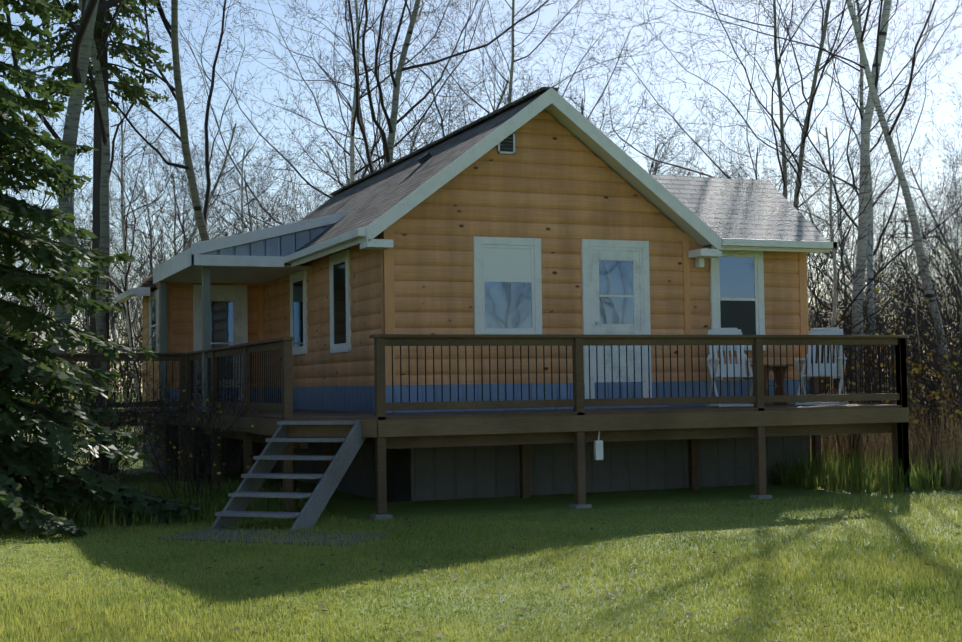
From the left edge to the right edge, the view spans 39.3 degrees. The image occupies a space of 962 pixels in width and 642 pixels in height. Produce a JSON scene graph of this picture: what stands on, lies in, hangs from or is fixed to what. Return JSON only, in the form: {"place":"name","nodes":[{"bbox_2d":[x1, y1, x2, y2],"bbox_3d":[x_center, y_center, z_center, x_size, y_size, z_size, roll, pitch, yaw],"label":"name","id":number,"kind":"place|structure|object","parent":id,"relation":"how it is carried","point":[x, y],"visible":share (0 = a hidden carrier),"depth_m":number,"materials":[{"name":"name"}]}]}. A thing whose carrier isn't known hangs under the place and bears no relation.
{"place":"outdoors","nodes":[
{"label":"outdoors","id":0,"kind":"place"},
{"bbox_2d":[199,224,332,256],"bbox_3d":[-3.135,-1.271,20.171,2.300,0.657,0.020,0,-3,-22],"label":"porch roof","id":1,"kind":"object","parent":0,"point":[286,244],"visible":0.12,"depth_m":20.18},
{"bbox_2d":[0,382,961,641],"bbox_3d":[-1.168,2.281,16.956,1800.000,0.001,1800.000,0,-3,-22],"label":"ground","id":2,"kind":"structure","parent":0,"point":[348,506],"depth_m":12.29,"materials":[{"name":"plant"}]},
{"bbox_2d":[1,28,109,261],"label":"bare tree","id":3,"kind":"object","parent":2,"relation":"on","point":[38,130],"visible":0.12,"depth_m":27.74,"materials":[{"name":"white plant"}]},
{"bbox_2d":[3,0,123,470],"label":"tree","id":4,"kind":"object","parent":2,"relation":"on","point":[81,47],"visible":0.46,"depth_m":21.02,"materials":[{"name":"white plant"}]},
{"bbox_2d":[11,212,132,397],"bbox_3d":[-10.355,0.254,33.670,4.663,6.027,3.533,-5,-5,58],"label":"bare tree","id":5,"kind":"object","parent":2,"relation":"on","point":[84,290],"visible":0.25,"depth_m":33.45,"materials":[{"name":"white plant"}]},
{"bbox_2d":[1,21,168,273],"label":"bare tree","id":6,"kind":"object","parent":2,"relation":"on","point":[119,159],"visible":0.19,"depth_m":37.29,"materials":[{"name":"white plant"}]},
{"bbox_2d":[5,147,170,366],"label":"bare tree","id":7,"kind":"object","parent":2,"relation":"on","point":[111,238],"visible":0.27,"depth_m":52.42,"materials":[{"name":"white plant"}]},
{"bbox_2d":[14,199,164,398],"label":"bare tree","id":8,"kind":"object","parent":2,"relation":"on","point":[117,273],"visible":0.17,"depth_m":67.51,"materials":[{"name":"white plant"}]},
{"bbox_2d":[20,352,162,496],"bbox_3d":[-5.428,1.360,17.415,1.982,2.088,2.464,2,-4,-43],"label":"shrub","id":9,"kind":"object","parent":2,"relation":"on","point":[66,414],"visible":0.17,"depth_m":17.29,"materials":[{"name":"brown plant"}]},
{"bbox_2d":[17,0,172,472],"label":"tree","id":10,"kind":"object","parent":2,"relation":"on","point":[136,89],"visible":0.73,"depth_m":24.01,"materials":[{"name":"green plant"}]},
{"bbox_2d":[0,0,203,538],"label":"spruce","id":11,"kind":"object","parent":2,"relation":"on","point":[21,475],"visible":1,"depth_m":14.91,"materials":[{"name":"green plant"}]},
{"bbox_2d":[35,247,171,439],"bbox_3d":[-10.527,0.662,38.522,6.077,5.797,4.622,-2,-3,21],"label":"bare tree","id":12,"kind":"object","parent":2,"relation":"on","point":[122,324],"visible":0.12,"depth_m":38.49,"materials":[{"name":"brown plant"}]},
{"bbox_2d":[45,382,168,504],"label":"shrub","id":13,"kind":"object","parent":2,"relation":"on","point":[129,448],"visible":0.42,"depth_m":15.98,"materials":[{"name":"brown plant"}]},
{"bbox_2d":[24,347,205,483],"bbox_3d":[-5.106,1.361,18.231,2.546,2.157,2.048,1,-3,-36],"label":"shrub","id":14,"kind":"object","parent":2,"relation":"on","point":[110,398],"visible":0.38,"depth_m":18.27,"materials":[{"name":"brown plant"}]},
{"bbox_2d":[38,326,198,479],"bbox_3d":[-5.200,1.282,19.493,2.446,2.447,2.490,-1,-3,-1],"label":"shrub","id":15,"kind":"object","parent":2,"relation":"on","point":[130,396],"visible":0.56,"depth_m":19.37,"materials":[{"name":"grey"}]},
{"bbox_2d":[56,378,180,486],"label":"shrub","id":16,"kind":"object","parent":2,"relation":"on","point":[115,476],"visible":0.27,"depth_m":17.29,"materials":[{"name":"grey"}]},
{"bbox_2d":[0,0,241,472],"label":"tree","id":17,"kind":"object","parent":2,"relation":"on","point":[100,100],"visible":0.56,"depth_m":23.36,"materials":[{"name":"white plant"}]},
{"bbox_2d":[10,187,244,408],"bbox_3d":[-7.027,-0.047,29.741,7.422,6.288,5.970,-3,-3,37],"label":"bare tree","id":18,"kind":"object","parent":2,"relation":"on","point":[140,297],"visible":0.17,"depth_m":29.04,"materials":[{"name":"brown plant"}]},
{"bbox_2d":[19,66,238,453],"bbox_3d":[-7.732,-1.263,29.499,4.804,8.601,6.888,0,-3,-19],"label":"bare tree","id":19,"kind":"object","parent":2,"relation":"on","point":[124,230],"visible":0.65,"depth_m":29.30,"materials":[{"name":"white plant"}]},
{"bbox_2d":[0,0,270,240],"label":"bare tree","id":20,"kind":"object","parent":2,"relation":"on","point":[199,212],"visible":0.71,"depth_m":26.25,"materials":[{"name":"white plant"}]},
{"bbox_2d":[74,112,230,281],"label":"bare tree","id":21,"kind":"object","parent":2,"relation":"on","point":[148,214],"visible":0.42,"depth_m":47.60,"materials":[{"name":"white plant"}]},
{"bbox_2d":[87,191,227,327],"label":"bare tree","id":22,"kind":"object","parent":2,"relation":"on","point":[161,242],"visible":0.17,"depth_m":86.76,"materials":[{"name":"white plant"}]},
{"bbox_2d":[77,367,255,505],"bbox_3d":[-3.574,1.377,15.932,1.757,1.851,2.184,-2,-3,21],"label":"shrub","id":23,"kind":"object","parent":2,"relation":"on","point":[193,437],"visible":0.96,"depth_m":15.98,"materials":[{"name":"brown plant"}]},
{"bbox_2d":[8,476,329,531],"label":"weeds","id":24,"kind":"object","parent":2,"relation":"on","point":[220,500],"visible":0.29,"depth_m":15.16,"materials":[{"name":"plant"}]},
{"bbox_2d":[118,351,220,488],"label":"shrub","id":25,"kind":"object","parent":2,"relation":"on","point":[160,416],"visible":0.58,"depth_m":18.81,"materials":[{"name":"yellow plant"}]},
{"bbox_2d":[74,131,291,275],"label":"bare tree","id":26,"kind":"object","parent":2,"relation":"on","point":[175,246],"visible":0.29,"depth_m":63.08,"materials":[{"name":"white plant"}]},
{"bbox_2d":[136,353,296,501],"bbox_3d":[-3.379,1.357,17.107,1.903,2.004,2.366,-1,-3,13],"label":"shrub","id":27,"kind":"object","parent":2,"relation":"on","point":[208,420],"visible":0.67,"depth_m":16.98,"materials":[{"name":"brown plant"}]},
{"bbox_2d":[111,68,331,431],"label":"bare tree","id":28,"kind":"object","parent":2,"relation":"on","point":[196,227],"visible":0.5,"depth_m":40.97,"materials":[{"name":"white plant"}]},
{"bbox_2d":[109,102,350,275],"bbox_3d":[-5.638,-0.955,30.623,4.483,8.025,6.426,-2,-3,29],"label":"bare tree","id":29,"kind":"object","parent":2,"relation":"on","point":[241,204],"visible":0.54,"depth_m":30.65,"materials":[{"name":"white plant"}]},
{"bbox_2d":[132,123,343,253],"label":"bare tree","id":30,"kind":"object","parent":2,"relation":"on","point":[246,191],"visible":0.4,"depth_m":45.34,"materials":[{"name":"white plant"}]},
{"bbox_2d":[203,170,315,238],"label":"aspen","id":31,"kind":"object","parent":2,"relation":"on","point":[269,197],"visible":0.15,"depth_m":38.07,"materials":[{"name":"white plant"}]},
{"bbox_2d":[158,528,391,546],"bbox_3d":[-2.006,2.102,13.071,2.100,0.030,0.900,-2,-3,23],"label":"stair pad","id":32,"kind":"object","parent":2,"relation":"on","point":[231,533],"visible":0.38,"depth_m":12.99,"materials":[{"name":"concrete"}]},
{"bbox_2d":[211,420,365,530],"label":"stairs","id":33,"kind":"structure","parent":2,"relation":"on","point":[255,477],"depth_m":14.34,"materials":[{"name":"grey wood"}]},
{"bbox_2d":[127,0,499,226],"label":"bare tree","id":34,"kind":"object","parent":2,"relation":"on","point":[377,154],"visible":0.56,"depth_m":34.72,"materials":[{"name":"white plant"}]},
{"bbox_2d":[115,0,534,224],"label":"bare tree","id":35,"kind":"object","parent":2,"relation":"on","point":[353,172],"visible":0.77,"depth_m":31.99,"materials":[{"name":"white plant"}]},
{"bbox_2d":[238,105,432,222],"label":"bare tree","id":36,"kind":"object","parent":2,"relation":"on","point":[335,174],"visible":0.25,"depth_m":46.46,"materials":[{"name":"white plant"}]},
{"bbox_2d":[170,0,611,172],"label":"bare tree","id":37,"kind":"object","parent":2,"relation":"on","point":[392,121],"visible":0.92,"depth_m":30.27,"materials":[{"name":"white plant"}]},
{"bbox_2d":[338,49,521,182],"bbox_3d":[-0.661,-2.402,38.914,6.427,11.651,8.868,0,-3,-11],"label":"bare tree","id":38,"kind":"object","parent":2,"relation":"on","point":[418,132],"visible":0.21,"depth_m":39.07,"materials":[{"name":"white plant"}]},
{"bbox_2d":[1,334,909,514],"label":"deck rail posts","id":39,"kind":"object","parent":2,"relation":"on","point":[578,402],"visible":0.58,"depth_m":16.53,"materials":[{"name":"wood"}]},
{"bbox_2d":[1,345,894,402],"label":"balusters","id":40,"kind":"object","parent":39,"relation":"attached to","point":[275,360],"visible":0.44,"depth_m":16.67,"materials":[{"name":"black metal"}]},
{"bbox_2d":[3,408,908,436],"bbox_3d":[-2.118,1.397,18.921,6.689,0.190,15.140,5,-7,-65],"label":"deck rim","id":41,"kind":"object","parent":39,"relation":"attached to","point":[461,426],"visible":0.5,"depth_m":16.02,"materials":[{"name":"wood"}]},
{"bbox_2d":[34,404,907,419],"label":"deck floor","id":42,"kind":"structure","parent":39,"relation":"on","point":[300,414],"depth_m":16.58,"materials":[{"name":"brown wood"}]},
{"bbox_2d":[159,267,210,411],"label":"porch posts","id":43,"kind":"object","parent":42,"relation":"on","point":[206,327],"visible":0.65,"depth_m":19.98,"materials":[{"name":"wood"}]},
{"bbox_2d":[707,328,752,406],"bbox_3d":[3.380,0.620,18.095,0.605,1.088,0.776,-1,-3,-4],"label":"chair","id":44,"kind":"object","parent":42,"relation":"on","point":[724,331],"visible":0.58,"depth_m":18.30,"materials":[{"name":"white wood"}]},
{"bbox_2d":[751,364,792,405],"bbox_3d":[4.004,0.880,18.539,0.500,0.565,0.360,1,-3,-37],"label":"side table","id":45,"kind":"object","parent":42,"relation":"on","point":[777,376],"visible":0.48,"depth_m":18.57,"materials":[{"name":"brown wood"}]},
{"bbox_2d":[794,327,847,404],"bbox_3d":[4.706,0.625,18.599,0.605,1.088,0.776,-2,-3,26],"label":"chair","id":46,"kind":"object","parent":42,"relation":"on","point":[827,331],"visible":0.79,"depth_m":18.77,"materials":[{"name":"white wood"}]},
{"bbox_2d":[143,425,810,501],"bbox_3d":[-1.852,2.008,20.673,12.497,0.920,5.533,-3,-3,33],"label":"skirting","id":47,"kind":"object","parent":2,"relation":"on","point":[434,473],"visible":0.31,"depth_m":18.15,"materials":[{"name":"wood"}]},
{"bbox_2d":[1,487,961,641],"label":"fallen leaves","id":48,"kind":"object","parent":2,"relation":"on","point":[425,570],"visible":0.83,"depth_m":10.51,"materials":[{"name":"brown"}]},
{"bbox_2d":[167,223,809,391],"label":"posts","id":49,"kind":"object","parent":2,"relation":"on","point":[387,297],"visible":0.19,"depth_m":18.70,"materials":[{"name":"brown wood"}]},
{"bbox_2d":[284,92,544,264],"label":"roof","id":50,"kind":"structure","parent":49,"relation":"on","point":[367,202],"depth_m":19.51,"materials":[{"name":"grey"}]},
{"bbox_2d":[330,86,557,195],"bbox_3d":[-1.016,-2.804,22.466,0.220,0.040,10.280,0,-3,-22],"label":"ridge cap","id":51,"kind":"object","parent":50,"relation":"on","point":[537,92],"visible":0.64,"depth_m":20.75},
{"bbox_2d":[161,104,710,283],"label":"soffit","id":52,"kind":"structure","parent":49,"relation":"on","point":[238,275],"depth_m":18.79,"materials":[{"name":"white"}]},
{"bbox_2d":[650,174,828,241],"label":"roof wing","id":53,"kind":"structure","parent":52,"relation":"attached to","point":[742,208],"depth_m":19.62,"materials":[{"name":"grey"}]},
{"bbox_2d":[142,110,800,408],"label":"log walls","id":54,"kind":"structure","parent":49,"relation":"on","point":[557,188],"depth_m":18.04,"materials":[{"name":"wood"}]},
{"bbox_2d":[199,247,644,398],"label":"doors","id":55,"kind":"structure","parent":54,"relation":"in","point":[634,255],"depth_m":18.31,"materials":[{"name":"wood"}]},
{"bbox_2d":[211,132,632,343],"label":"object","id":56,"kind":"object","parent":54,"relation":"attached to","point":[513,152],"visible":0.6,"depth_m":17.80,"materials":[{"name":"grey"}]},
{"bbox_2d":[151,257,754,379],"bbox_3d":[-1.730,0.014,20.245,11.044,1.632,3.177,-2,-3,27],"label":"glass","id":57,"kind":"object","parent":54,"relation":"on","point":[508,304],"visible":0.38,"depth_m":18.64,"materials":[{"name":"blue"}]},
{"bbox_2d":[116,88,838,400],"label":"white trim","id":58,"kind":"structure","parent":54,"relation":"attached to","point":[363,237],"depth_m":18.44,"materials":[{"name":"paint"}]},
{"bbox_2d":[167,380,810,412],"bbox_3d":[-1.037,1.229,19.494,10.600,0.600,4.754,-2,-3,25],"label":"galvanised band","id":59,"kind":"object","parent":54,"relation":"attached to","point":[347,398],"visible":0.24,"depth_m":18.19,"materials":[{"name":"metal"}]},
{"bbox_2d":[484,248,530,281],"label":"blinds","id":60,"kind":"object","parent":54,"relation":"attached to","point":[506,265],"visible":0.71,"depth_m":17.69,"materials":[{"name":"white"}]},
{"bbox_2d":[418,134,755,334],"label":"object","id":61,"kind":"object","parent":54,"relation":"on","point":[741,315],"visible":0.67,"depth_m":19.00,"materials":[{"name":"grey"}]},
{"bbox_2d":[361,0,648,174],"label":"bare tree","id":62,"kind":"object","parent":2,"relation":"on","point":[494,78],"visible":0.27,"depth_m":38.40,"materials":[{"name":"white plant"}]},
{"bbox_2d":[199,423,891,497],"bbox_3d":[0.533,1.837,19.476,7.855,1.080,7.260,0,-3,-22],"label":"frame","id":63,"kind":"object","parent":2,"relation":"on","point":[523,441],"depth_m":16.63,"materials":[{"name":"brown wood"}]},
{"bbox_2d":[360,0,731,157],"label":"bare tree","id":64,"kind":"object","parent":2,"relation":"on","point":[512,68],"visible":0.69,"depth_m":34.38,"materials":[{"name":"white plant"}]},
{"bbox_2d":[279,487,914,519],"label":"footings","id":65,"kind":"object","parent":2,"relation":"on","point":[574,506],"visible":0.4,"depth_m":15.73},
{"bbox_2d":[520,44,708,175],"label":"bare tree","id":66,"kind":"object","parent":2,"relation":"on","point":[582,108],"visible":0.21,"depth_m":44.77,"materials":[{"name":"white plant"}]},
{"bbox_2d":[581,90,752,177],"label":"bare tree","id":67,"kind":"object","parent":2,"relation":"on","point":[656,150],"visible":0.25,"depth_m":40.41,"materials":[{"name":"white plant"}]},
{"bbox_2d":[631,109,779,179],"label":"aspen","id":68,"kind":"object","parent":2,"relation":"on","point":[656,165],"visible":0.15,"depth_m":34.00,"materials":[{"name":"white plant"}]},
{"bbox_2d":[491,0,961,208],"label":"bare tree","id":69,"kind":"object","parent":2,"relation":"on","point":[814,87],"visible":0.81,"depth_m":28.65,"materials":[{"name":"white plant"}]},
{"bbox_2d":[544,0,957,212],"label":"bare tree","id":70,"kind":"object","parent":2,"relation":"on","point":[782,125],"visible":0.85,"depth_m":31.49,"materials":[{"name":"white plant"}]},
{"bbox_2d":[650,104,856,255],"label":"bare tree","id":71,"kind":"object","parent":2,"relation":"on","point":[756,166],"visible":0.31,"depth_m":48.85,"materials":[{"name":"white plant"}]},
{"bbox_2d":[622,0,961,408],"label":"bare tree","id":72,"kind":"object","parent":2,"relation":"on","point":[881,118],"visible":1,"depth_m":27.98,"materials":[{"name":"white plant"}]},
{"bbox_2d":[718,126,874,241],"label":"bare tree","id":73,"kind":"object","parent":2,"relation":"on","point":[795,183],"visible":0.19,"depth_m":52.38,"materials":[{"name":"white plant"}]},
{"bbox_2d":[665,0,961,389],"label":"bare tree","id":74,"kind":"object","parent":2,"relation":"on","point":[861,108],"visible":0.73,"depth_m":32.93,"materials":[{"name":"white plant"}]},
{"bbox_2d":[710,78,961,442],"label":"bare tree","id":75,"kind":"object","parent":2,"relation":"on","point":[836,282],"visible":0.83,"depth_m":24.52,"materials":[{"name":"white plant"}]},
{"bbox_2d":[727,98,956,334],"bbox_3d":[9.938,-1.533,37.755,7.344,9.492,5.564,-2,-3,27],"label":"bare tree","id":76,"kind":"object","parent":2,"relation":"on","point":[844,250],"visible":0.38,"depth_m":37.50,"materials":[{"name":"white plant"}]},
{"bbox_2d":[807,208,904,386],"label":"bare tree","id":77,"kind":"object","parent":2,"relation":"on","point":[824,272],"visible":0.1,"depth_m":46.43,"materials":[{"name":"white plant"}]},
{"bbox_2d":[790,176,930,323],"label":"bare tree","id":78,"kind":"object","parent":2,"relation":"on","point":[849,235],"visible":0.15,"depth_m":75.57,"materials":[{"name":"white plant"}]},
{"bbox_2d":[767,440,961,494],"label":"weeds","id":79,"kind":"object","parent":2,"relation":"on","point":[831,473],"visible":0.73,"depth_m":17.98,"materials":[{"name":"plant"}]},
{"bbox_2d":[799,196,942,369],"bbox_3d":[8.951,-0.236,37.462,5.579,6.997,7.337,0,-3,-16],"label":"bare tree","id":80,"kind":"object","parent":2,"relation":"on","point":[815,282],"visible":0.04,"depth_m":37.19,"materials":[{"name":"brown plant"}]},
{"bbox_2d":[852,0,891,403],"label":"trunk","id":81,"kind":"object","parent":2,"relation":"on","point":[861,256],"visible":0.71,"depth_m":29.12,"materials":[{"name":"white plant"}]},
{"bbox_2d":[791,196,953,392],"bbox_3d":[6.620,0.223,27.258,4.825,5.082,5.999,1,-3,-38],"label":"shrub","id":82,"kind":"object","parent":2,"relation":"on","point":[826,263],"visible":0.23,"depth_m":27.05,"materials":[{"name":"brown plant"}]},
{"bbox_2d":[811,279,943,401],"bbox_3d":[8.222,0.866,27.511,3.655,3.699,3.262,0,-3,-22],"label":"shrub","id":83,"kind":"object","parent":2,"relation":"on","point":[864,326],"visible":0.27,"depth_m":27.44,"materials":[{"name":"brown plant"}]},
{"bbox_2d":[807,186,953,313],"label":"bare tree","id":84,"kind":"object","parent":2,"relation":"on","point":[908,250],"visible":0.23,"depth_m":77.10,"materials":[{"name":"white plant"}]},
{"bbox_2d":[807,278,954,392],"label":"bare tree","id":85,"kind":"object","parent":2,"relation":"on","point":[850,307],"visible":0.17,"depth_m":32.47,"materials":[{"name":"brown plant"}]},
{"bbox_2d":[806,184,956,310],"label":"bare tree","id":86,"kind":"object","parent":2,"relation":"on","point":[883,217],"visible":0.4,"depth_m":60.05,"materials":[{"name":"white plant"}]},
{"bbox_2d":[807,215,955,357],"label":"bare tree","id":87,"kind":"object","parent":2,"relation":"on","point":[851,284],"visible":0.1,"depth_m":38.04,"materials":[{"name":"brown plant"}]},
{"bbox_2d":[808,217,960,404],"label":"shrub","id":88,"kind":"object","parent":2,"relation":"on","point":[847,313],"visible":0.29,"depth_m":30.39,"materials":[{"name":"brown plant"}]},
{"bbox_2d":[812,301,956,434],"bbox_3d":[7.192,1.075,23.993,2.819,2.969,3.505,0,-3,-11],"label":"shrub","id":89,"kind":"object","parent":2,"relation":"on","point":[887,358],"visible":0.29,"depth_m":24.07,"materials":[{"name":"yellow plant"}]},
{"bbox_2d":[808,287,961,458],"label":"shrub","id":90,"kind":"object","parent":2,"relation":"on","point":[853,383],"visible":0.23,"depth_m":20.68,"materials":[{"name":"grey"}]},
{"bbox_2d":[818,116,961,318],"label":"bare tree","id":91,"kind":"object","parent":2,"relation":"on","point":[928,207],"visible":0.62,"depth_m":37.32,"materials":[{"name":"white plant"}]},
{"bbox_2d":[826,319,960,434],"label":"shrub","id":92,"kind":"object","parent":2,"relation":"on","point":[911,370],"visible":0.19,"depth_m":24.64,"materials":[{"name":"yellow plant"}]},
{"bbox_2d":[828,178,959,327],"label":"bare tree","id":93,"kind":"object","parent":2,"relation":"on","point":[906,236],"visible":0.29,"depth_m":80.71,"materials":[{"name":"white plant"}]},
{"bbox_2d":[834,271,961,459],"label":"shrub","id":94,"kind":"object","parent":2,"relation":"on","point":[935,393],"visible":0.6,"depth_m":19.61,"materials":[{"name":"brown"}]},
{"bbox_2d":[838,244,961,416],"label":"bare tree","id":95,"kind":"object","parent":2,"relation":"on","point":[916,321],"visible":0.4,"depth_m":28.55,"materials":[{"name":"brown plant"}]},
{"bbox_2d":[846,341,957,452],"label":"shrub","id":96,"kind":"object","parent":2,"relation":"on","point":[918,394],"visible":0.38,"depth_m":20.14,"materials":[{"name":"yellow plant"}]},
{"bbox_2d":[848,259,961,409],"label":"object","id":97,"kind":"object","parent":2,"relation":"on","point":[927,333],"visible":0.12,"depth_m":30.86,"materials":[{"name":"brown"}]},
{"bbox_2d":[854,237,961,356],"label":"aspen","id":98,"kind":"object","parent":2,"relation":"on","point":[922,290],"visible":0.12,"depth_m":33.61,"materials":[{"name":"brown plant"}]},
{"bbox_2d":[855,191,961,367],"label":"bare tree","id":99,"kind":"object","parent":2,"relation":"on","point":[935,250],"visible":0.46,"depth_m":30.38,"materials":[{"name":"brown plant"}]},
{"bbox_2d":[870,275,961,437],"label":"shrub","id":100,"kind":"object","parent":2,"relation":"on","point":[958,367],"visible":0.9,"depth_m":19.01,"materials":[{"name":"brown"}]},
{"bbox_2d":[873,186,961,423],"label":"bare tree","id":101,"kind":"object","parent":2,"relation":"on","point":[938,276],"visible":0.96,"depth_m":25.65,"materials":[{"name":"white plant"}]},
{"bbox_2d":[887,287,961,432],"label":"shrub","id":102,"kind":"object","parent":2,"relation":"on","point":[928,383],"visible":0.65,"depth_m":19.42,"materials":[{"name":"brown plant"}]},
{"bbox_2d":[897,164,961,293],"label":"aspen","id":103,"kind":"object","parent":2,"relation":"on","point":[935,226],"visible":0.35,"depth_m":41.86,"materials":[{"name":"white plant"}]},
{"bbox_2d":[898,77,961,281],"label":"aspen","id":104,"kind":"object","parent":2,"relation":"on","point":[949,168],"visible":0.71,"depth_m":42.15,"materials":[{"name":"white plant"}]},
{"bbox_2d":[907,332,961,443],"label":"shrub","id":105,"kind":"object","parent":2,"relation":"on","point":[943,398],"visible":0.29,"depth_m":21.58,"materials":[{"name":"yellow plant"}]},
{"bbox_2d":[0,0,961,391],"label":"sky","id":106,"kind":"structure","parent":0,"point":[944,110],"materials":[{"name":"blue"}]},
{"bbox_2d":[810,394,961,490],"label":"dry grass","id":107,"kind":"structure","parent":0,"point":[876,443],"depth_m":19.73,"materials":[{"name":"plant"}]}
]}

